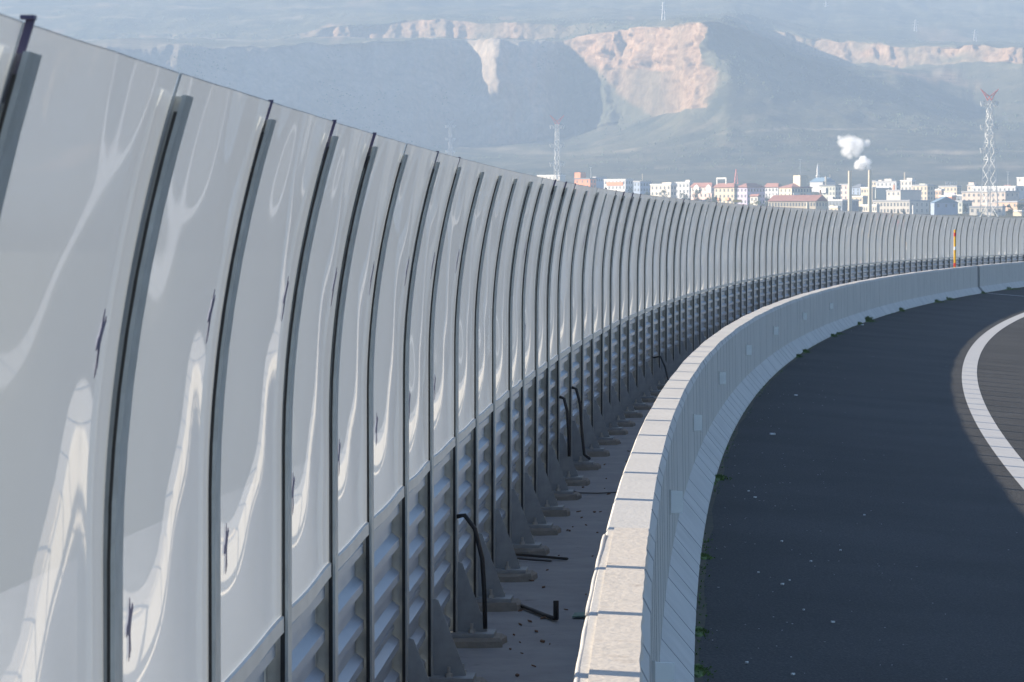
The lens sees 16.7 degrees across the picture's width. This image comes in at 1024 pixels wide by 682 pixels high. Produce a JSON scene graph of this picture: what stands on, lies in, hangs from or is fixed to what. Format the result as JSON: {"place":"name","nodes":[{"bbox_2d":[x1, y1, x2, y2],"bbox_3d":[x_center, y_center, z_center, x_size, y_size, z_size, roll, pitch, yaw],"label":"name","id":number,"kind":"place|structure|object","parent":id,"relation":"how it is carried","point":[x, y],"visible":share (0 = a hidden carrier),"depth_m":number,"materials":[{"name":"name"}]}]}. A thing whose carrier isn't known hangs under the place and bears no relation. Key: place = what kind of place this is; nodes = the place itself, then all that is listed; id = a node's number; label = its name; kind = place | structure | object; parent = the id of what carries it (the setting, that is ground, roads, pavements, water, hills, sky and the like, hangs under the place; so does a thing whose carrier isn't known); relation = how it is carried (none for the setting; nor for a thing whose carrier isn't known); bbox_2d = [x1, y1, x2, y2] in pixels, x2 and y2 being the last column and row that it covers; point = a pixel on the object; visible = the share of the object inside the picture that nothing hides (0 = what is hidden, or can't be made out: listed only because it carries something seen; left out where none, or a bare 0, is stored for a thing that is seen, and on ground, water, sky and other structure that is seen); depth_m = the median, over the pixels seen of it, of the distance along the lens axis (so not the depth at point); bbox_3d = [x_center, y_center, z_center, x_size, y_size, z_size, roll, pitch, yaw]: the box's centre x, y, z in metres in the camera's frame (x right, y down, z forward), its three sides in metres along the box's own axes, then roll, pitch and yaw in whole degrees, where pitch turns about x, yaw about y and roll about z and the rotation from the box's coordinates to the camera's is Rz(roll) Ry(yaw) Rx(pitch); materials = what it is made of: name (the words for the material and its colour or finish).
{"place":"outdoors","nodes":[
{"label":"outdoors","id":0,"kind":"place"},
{"bbox_2d":[0,0,1023,217],"bbox_3d":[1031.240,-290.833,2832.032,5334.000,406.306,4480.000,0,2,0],"label":"hills","id":1,"kind":"structure","parent":0,"point":[671,79],"depth_m":3337.00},
{"bbox_2d":[445,118,455,155],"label":"power pylon","id":2,"kind":"object","parent":1,"relation":"on","point":[449,143],"visible":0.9,"depth_m":2755.73,"materials":[{"name":"grey metal"}]},
{"bbox_2d":[6,11,1023,173],"bbox_3d":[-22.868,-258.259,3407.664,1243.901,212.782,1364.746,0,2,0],"label":"hillside scrub","id":3,"kind":"object","parent":1,"relation":"on","point":[790,82],"visible":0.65,"depth_m":3122.38,"materials":[{"name":"green plant"}]},
{"bbox_2d":[537,175,565,181],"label":"factory hall","id":4,"kind":"structure","parent":1,"relation":"on","point":[552,177],"depth_m":2353.21,"materials":[{"name":"white concrete"}]},
{"bbox_2d":[550,115,564,180],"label":"power pylon","id":5,"kind":"object","parent":1,"relation":"on","point":[556,140],"visible":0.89,"depth_m":2116.76,"materials":[{"name":"grey metal"}]},
{"bbox_2d":[574,172,596,186],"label":"apartment building","id":6,"kind":"structure","parent":1,"relation":"on","point":[580,178],"depth_m":2153.42,"materials":[{"name":"orange concrete"}]},
{"bbox_2d":[592,177,606,190],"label":"factory building","id":7,"kind":"structure","parent":1,"relation":"on","point":[599,182],"depth_m":2260.14,"materials":[{"name":"blue concrete"}]},
{"bbox_2d":[603,179,632,192],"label":"factory building","id":8,"kind":"structure","parent":1,"relation":"on","point":[623,185],"depth_m":2122.24,"materials":[{"name":"white concrete"}]},
{"bbox_2d":[633,174,651,194],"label":"apartment building","id":9,"kind":"structure","parent":1,"relation":"on","point":[642,187],"depth_m":2060.48,"materials":[{"name":"white concrete"}]},
{"bbox_2d":[650,182,676,197],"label":"apartment building","id":10,"kind":"structure","parent":1,"relation":"on","point":[669,187],"depth_m":1902.01,"materials":[{"name":"white concrete"}]},
{"bbox_2d":[660,3,666,20],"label":"lattice mast","id":11,"kind":"object","parent":1,"relation":"on","point":[662,5],"visible":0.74,"depth_m":3358.77,"materials":[{"name":"grey metal"}]},
{"bbox_2d":[676,180,693,199],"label":"apartment building","id":12,"kind":"structure","parent":1,"relation":"on","point":[681,187],"depth_m":1961.40,"materials":[{"name":"white concrete"}]},
{"bbox_2d":[692,189,700,200],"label":"tree","id":13,"kind":"object","parent":1,"relation":"on","point":[695,194],"visible":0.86,"depth_m":1798.29,"materials":[{"name":"green plant"}]},
{"bbox_2d":[690,183,714,201],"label":"apartment building","id":14,"kind":"structure","parent":1,"relation":"on","point":[706,190],"depth_m":1903.42,"materials":[{"name":"concrete"}]},
{"bbox_2d":[704,196,718,201],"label":"bush","id":15,"kind":"object","parent":1,"relation":"on","point":[710,198],"visible":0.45,"depth_m":1757.23,"materials":[{"name":"green plant"}]},
{"bbox_2d":[713,177,738,203],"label":"apartment building","id":16,"kind":"structure","parent":1,"relation":"on","point":[725,192],"depth_m":1853.63,"materials":[{"name":"concrete"}]},
{"bbox_2d":[734,169,737,183],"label":"radio mast","id":17,"kind":"object","parent":1,"relation":"on","point":[736,176],"visible":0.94,"depth_m":2556.62,"materials":[{"name":"grey metal"}]},
{"bbox_2d":[737,183,765,205],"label":"apartment building","id":18,"kind":"structure","parent":1,"relation":"on","point":[745,191],"depth_m":1872.24,"materials":[{"name":"concrete"}]},
{"bbox_2d":[750,194,760,204],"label":"shed","id":19,"kind":"structure","parent":1,"relation":"on","point":[755,197],"depth_m":1790.34,"materials":[{"name":"concrete"}]},
{"bbox_2d":[749,200,764,205],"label":"bush","id":20,"kind":"object","parent":1,"relation":"on","point":[755,202],"visible":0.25,"depth_m":1697.67,"materials":[{"name":"green plant"}]},
{"bbox_2d":[765,183,781,202],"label":"apartment building","id":21,"kind":"structure","parent":1,"relation":"on","point":[771,189],"depth_m":1962.37,"materials":[{"name":"paint"}]},
{"bbox_2d":[778,175,812,194],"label":"apartment building","id":22,"kind":"structure","parent":1,"relation":"on","point":[798,186],"depth_m":1862.47,"materials":[{"name":"concrete"}]},
{"bbox_2d":[768,195,827,209],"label":"warehouse","id":23,"kind":"structure","parent":1,"relation":"on","point":[800,201],"depth_m":1645.89,"materials":[{"name":"tile"}]},
{"bbox_2d":[810,177,835,191],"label":"factory hall","id":24,"kind":"structure","parent":1,"relation":"on","point":[815,183],"depth_m":2302.95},
{"bbox_2d":[819,185,840,201],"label":"apartment building","id":25,"kind":"structure","parent":1,"relation":"on","point":[830,192],"depth_m":1991.02,"materials":[{"name":"white concrete"}]},
{"bbox_2d":[829,205,841,209],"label":"house","id":26,"kind":"structure","parent":1,"relation":"on","point":[833,207],"depth_m":1630.46,"materials":[{"name":"white concrete"}]},
{"bbox_2d":[828,199,858,210],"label":"canopy building","id":27,"kind":"structure","parent":1,"relation":"on","point":[843,203],"depth_m":1702.76,"materials":[{"name":"white concrete"}]},
{"bbox_2d":[839,184,852,198],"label":"apartment building","id":28,"kind":"structure","parent":1,"relation":"on","point":[844,191],"depth_m":2010.29,"materials":[{"name":"white concrete"}]},
{"bbox_2d":[848,171,851,210],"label":"chimney","id":29,"kind":"object","parent":1,"relation":"on","point":[849,190],"visible":0.91,"depth_m":1657.81,"materials":[{"name":"beige concrete"}]},
{"bbox_2d":[852,184,867,194],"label":"apartment building","id":30,"kind":"structure","parent":1,"relation":"on","point":[856,189],"depth_m":2201.06,"materials":[{"name":"white concrete"}]},
{"bbox_2d":[852,196,867,206],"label":"factory hall","id":31,"kind":"structure","parent":1,"relation":"on","point":[863,199],"depth_m":1869.94,"materials":[{"name":"white concrete"}]},
{"bbox_2d":[860,187,875,203],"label":"factory building","id":32,"kind":"structure","parent":1,"relation":"on","point":[864,191],"depth_m":1881.65,"materials":[{"name":"white concrete"}]},
{"bbox_2d":[868,170,871,211],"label":"chimney","id":33,"kind":"object","parent":1,"relation":"on","point":[869,190],"visible":0.93,"depth_m":1657.86,"materials":[{"name":"beige concrete"}]},
{"bbox_2d":[860,204,879,211],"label":"annex building","id":34,"kind":"structure","parent":1,"relation":"on","point":[875,207],"depth_m":1690.99,"materials":[{"name":"white concrete"}]},
{"bbox_2d":[872,180,877,186],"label":"house","id":35,"kind":"structure","parent":1,"relation":"on","point":[873,183],"depth_m":2298.81,"materials":[{"name":"white concrete"}]},
{"bbox_2d":[875,188,888,199],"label":"factory hall","id":36,"kind":"structure","parent":1,"relation":"on","point":[880,193],"depth_m":1980.85,"materials":[{"name":"blue metal"}]},
{"bbox_2d":[876,179,900,189],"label":"apartment building","id":37,"kind":"structure","parent":1,"relation":"on","point":[893,184],"depth_m":2203.22,"materials":[{"name":"white concrete"}]},
{"bbox_2d":[872,200,929,213],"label":"factory building","id":38,"kind":"structure","parent":1,"relation":"on","point":[920,206],"depth_m":1705.19,"materials":[{"name":"white concrete"}]},
{"bbox_2d":[886,190,921,199],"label":"factory hall","id":39,"kind":"structure","parent":1,"relation":"on","point":[903,194],"depth_m":1933.09,"materials":[{"name":"white concrete"}]},
{"bbox_2d":[900,172,915,189],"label":"apartment building","id":40,"kind":"structure","parent":1,"relation":"on","point":[908,183],"depth_m":2150.90,"materials":[{"name":"white concrete"}]},
{"bbox_2d":[912,183,936,200],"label":"apartment building","id":41,"kind":"structure","parent":1,"relation":"on","point":[927,191],"depth_m":2000.72,"materials":[{"name":"white concrete"}]},
{"bbox_2d":[935,188,943,199],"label":"house","id":42,"kind":"structure","parent":1,"relation":"on","point":[939,191],"depth_m":1929.99,"materials":[{"name":"beige paint"}]},
{"bbox_2d":[930,196,958,214],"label":"warehouse","id":43,"kind":"structure","parent":1,"relation":"on","point":[946,205],"depth_m":1691.85,"materials":[{"name":"blue metal"}]},
{"bbox_2d":[939,195,956,199],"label":"shop building","id":44,"kind":"structure","parent":1,"relation":"on","point":[953,197],"depth_m":1829.93,"materials":[{"name":"white concrete"}]},
{"bbox_2d":[939,186,961,194],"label":"apartment building","id":45,"kind":"structure","parent":1,"relation":"on","point":[951,190],"depth_m":2021.05,"materials":[{"name":"white concrete"}]},
{"bbox_2d":[955,200,972,213],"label":"apartment building","id":46,"kind":"structure","parent":1,"relation":"on","point":[968,203],"depth_m":1720.25,"materials":[{"name":"white concrete"}]},
{"bbox_2d":[967,182,978,190],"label":"house","id":47,"kind":"structure","parent":1,"relation":"on","point":[969,186],"depth_m":2150.69,"materials":[{"name":"white concrete"}]},
{"bbox_2d":[969,206,1005,215],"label":"house","id":48,"kind":"structure","parent":1,"relation":"on","point":[1000,210],"depth_m":1642.99,"materials":[{"name":"white concrete"}]},
{"bbox_2d":[979,89,998,216],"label":"power pylon","id":49,"kind":"object","parent":1,"relation":"on","point":[990,116],"visible":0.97,"depth_m":1557.52,"materials":[{"name":"grey metal"}]},
{"bbox_2d":[961,191,1019,205],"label":"warehouse","id":50,"kind":"structure","parent":1,"relation":"on","point":[975,196],"depth_m":1856.64,"materials":[{"name":"beige concrete"}]},
{"bbox_2d":[972,186,1023,198],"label":"factory hall","id":51,"kind":"structure","parent":1,"relation":"on","point":[1008,188],"depth_m":2064.52,"materials":[{"name":"white concrete"}]},
{"bbox_2d":[995,201,1023,210],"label":"warehouse","id":52,"kind":"structure","parent":1,"relation":"on","point":[1011,203],"depth_m":1761.74,"materials":[{"name":"white concrete"}]},
{"bbox_2d":[1006,204,1013,215],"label":"tree","id":53,"kind":"object","parent":1,"relation":"on","point":[1010,210],"visible":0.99,"depth_m":1598.59,"materials":[{"name":"green plant"}]},
{"bbox_2d":[1013,210,1023,215],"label":"shed","id":54,"kind":"structure","parent":1,"relation":"on","point":[1018,212],"depth_m":1600.48,"materials":[{"name":"white"}]},
{"bbox_2d":[1016,177,1023,185],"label":"house","id":55,"kind":"structure","parent":1,"relation":"on","point":[1020,181],"depth_m":2422.95,"materials":[{"name":"white concrete"}]},
{"bbox_2d":[1016,203,1023,209],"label":"tree","id":56,"kind":"object","parent":1,"relation":"on","point":[1019,206],"visible":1,"depth_m":1608.37,"materials":[{"name":"green plant"}]},
{"bbox_2d":[457,396,657,681],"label":"walkway","id":57,"kind":"structure","parent":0,"point":[566,584],"depth_m":26.64,"materials":[{"name":"concrete"}]},
{"bbox_2d":[0,14,1023,681],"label":"noise barrier","id":58,"kind":"object","parent":57,"relation":"on","point":[282,388],"visible":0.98,"depth_m":12.96,"materials":[{"name":"metal"}]},
{"bbox_2d":[456,513,487,628],"bbox_3d":[-0.268,1.542,23.351,0.210,0.773,0.034,0,2,12],"label":"cable","id":59,"kind":"object","parent":58,"relation":"attached to","point":[482,559],"visible":1,"depth_m":23.33,"materials":[{"name":"black rubber"}]},
{"bbox_2d":[559,396,570,456],"bbox_3d":[0.567,0.912,37.409,0.131,0.656,0.038,1,2,21],"label":"cable","id":60,"kind":"object","parent":58,"relation":"hanging from","point":[568,426],"visible":1,"depth_m":37.38,"materials":[{"name":"black rubber"}]},
{"bbox_2d":[571,386,590,459],"bbox_3d":[0.813,0.929,39.588,0.108,0.822,0.414,-1,2,-28],"label":"cable","id":61,"kind":"object","parent":58,"relation":"attached to","point":[581,422],"visible":1,"depth_m":39.69,"materials":[{"name":"black rubber"}]},
{"bbox_2d":[653,356,668,379],"bbox_3d":[2.580,0.473,58.187,0.163,0.438,0.657,-1,2,-28],"label":"cable","id":62,"kind":"object","parent":58,"relation":"attached to","point":[663,365],"visible":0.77,"depth_m":58.36,"materials":[{"name":"black rubber"}]},
{"bbox_2d":[517,558,551,561],"bbox_3d":[0.152,1.824,29.068,0.431,0.014,0.040,2,2,39],"label":"rubber strip","id":63,"kind":"object","parent":57,"relation":"on","point":[534,559],"visible":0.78,"depth_m":29.02,"materials":[{"name":"black rubber"}]},
{"bbox_2d":[520,600,558,619],"bbox_3d":[0.112,1.895,25.461,0.049,0.140,1.469,-1,2,-16],"label":"rubber strip","id":64,"kind":"object","parent":57,"relation":"on","point":[555,616],"visible":0.75,"depth_m":24.84,"materials":[{"name":"black rubber"}]},
{"bbox_2d":[515,553,567,559],"bbox_3d":[0.220,1.815,29.341,0.635,0.022,0.063,2,2,39],"label":"rubber strip","id":65,"kind":"object","parent":57,"relation":"on","point":[543,556],"visible":0.84,"depth_m":29.31,"materials":[{"name":"black rubber"}]},
{"bbox_2d":[509,451,629,676],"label":"leaf litter","id":66,"kind":"object","parent":57,"relation":"on","point":[541,640],"visible":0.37,"depth_m":24.94,"materials":[{"name":"brown plant"}]},
{"bbox_2d":[572,612,585,616],"bbox_3d":[0.496,1.963,25.001,0.113,0.028,0.177,0,2,7],"label":"plastic scrap","id":67,"kind":"object","parent":57,"relation":"on","point":[578,614],"visible":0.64,"depth_m":24.97,"materials":[{"name":"white plastic"}]},
{"bbox_2d":[574,491,616,493],"bbox_3d":[0.673,1.566,36.365,0.854,0.013,0.340,2,3,45],"label":"rubber strip","id":68,"kind":"object","parent":57,"relation":"on","point":[594,493],"visible":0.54,"depth_m":36.10,"materials":[{"name":"black rubber"}]},
{"bbox_2d":[954,230,955,266],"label":"marker post","id":69,"kind":"object","parent":57,"relation":"on","point":[954,248],"visible":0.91,"depth_m":145.91,"materials":[{"name":"plastic"}]},
{"bbox_2d":[816,165,819,177],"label":"minaret","id":70,"kind":"object","parent":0,"point":[817,175],"visible":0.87,"depth_m":2346.76,"materials":[{"name":"white paint"}]},
{"bbox_2d":[699,287,1023,681],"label":"road","id":71,"kind":"structure","parent":0,"point":[949,607],"depth_m":35.16,"materials":[{"name":"black asphalt"}]},
{"bbox_2d":[574,266,982,681],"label":"concrete barrier","id":72,"kind":"object","parent":71,"relation":"on","point":[640,619],"visible":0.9,"depth_m":29.57,"materials":[{"name":"grey concrete"}]},
{"bbox_2d":[694,287,1020,681],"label":"dirt strip","id":73,"kind":"object","parent":71,"relation":"on","point":[701,609],"visible":0.9,"depth_m":32.30,"materials":[{"name":"soil"}]},
{"bbox_2d":[695,626,712,638],"bbox_3d":[1.289,2.009,24.108,0.220,0.055,0.710,0,2,0],"label":"grass tuft","id":74,"kind":"object","parent":73,"relation":"on","point":[700,631],"visible":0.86,"depth_m":24.05,"materials":[{"name":"green plant"}]},
{"bbox_2d":[694,663,716,677],"bbox_3d":[1.175,2.073,21.997,0.236,0.063,0.798,0,2,7],"label":"grass tuft","id":75,"kind":"object","parent":73,"relation":"on","point":[699,669],"visible":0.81,"depth_m":21.93,"materials":[{"name":"green plant"}]},
{"bbox_2d":[701,552,714,559],"bbox_3d":[1.618,1.826,29.607,0.220,0.062,0.599,0,2,0],"label":"grass tuft","id":76,"kind":"object","parent":73,"relation":"on","point":[704,556],"visible":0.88,"depth_m":29.54,"materials":[{"name":"green plant"}]},
{"bbox_2d":[715,474,731,480],"bbox_3d":[2.292,1.514,38.908,0.340,0.080,0.997,0,2,0],"label":"grass tuft","id":77,"kind":"object","parent":73,"relation":"on","point":[721,477],"visible":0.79,"depth_m":38.78,"materials":[{"name":"green plant"}]},
{"bbox_2d":[695,292,986,680],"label":"weeds","id":78,"kind":"object","parent":73,"relation":"on","point":[719,492],"visible":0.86,"depth_m":31.02,"materials":[{"name":"green plant"}]},
{"bbox_2d":[865,315,877,321],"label":"grass tuft","id":79,"kind":"object","parent":73,"relation":"on","point":[868,319],"visible":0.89,"depth_m":103.55,"materials":[{"name":"green plant"}]},
{"bbox_2d":[716,356,1016,658],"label":"road grit","id":80,"kind":"object","parent":71,"relation":"on","point":[806,530],"visible":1,"depth_m":33.00,"materials":[{"name":"grey gravel"}]},
{"bbox_2d":[962,313,1023,488],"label":"road edge line","id":81,"kind":"object","parent":71,"relation":"on","point":[1009,457],"visible":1,"depth_m":58.72,"materials":[{"name":"paint"}]},
{"bbox_2d":[975,261,1023,292],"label":"concrete barrier","id":82,"kind":"object","parent":71,"relation":"on","point":[998,277],"visible":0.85,"depth_m":156.94,"materials":[{"name":"grey concrete"}]}
]}

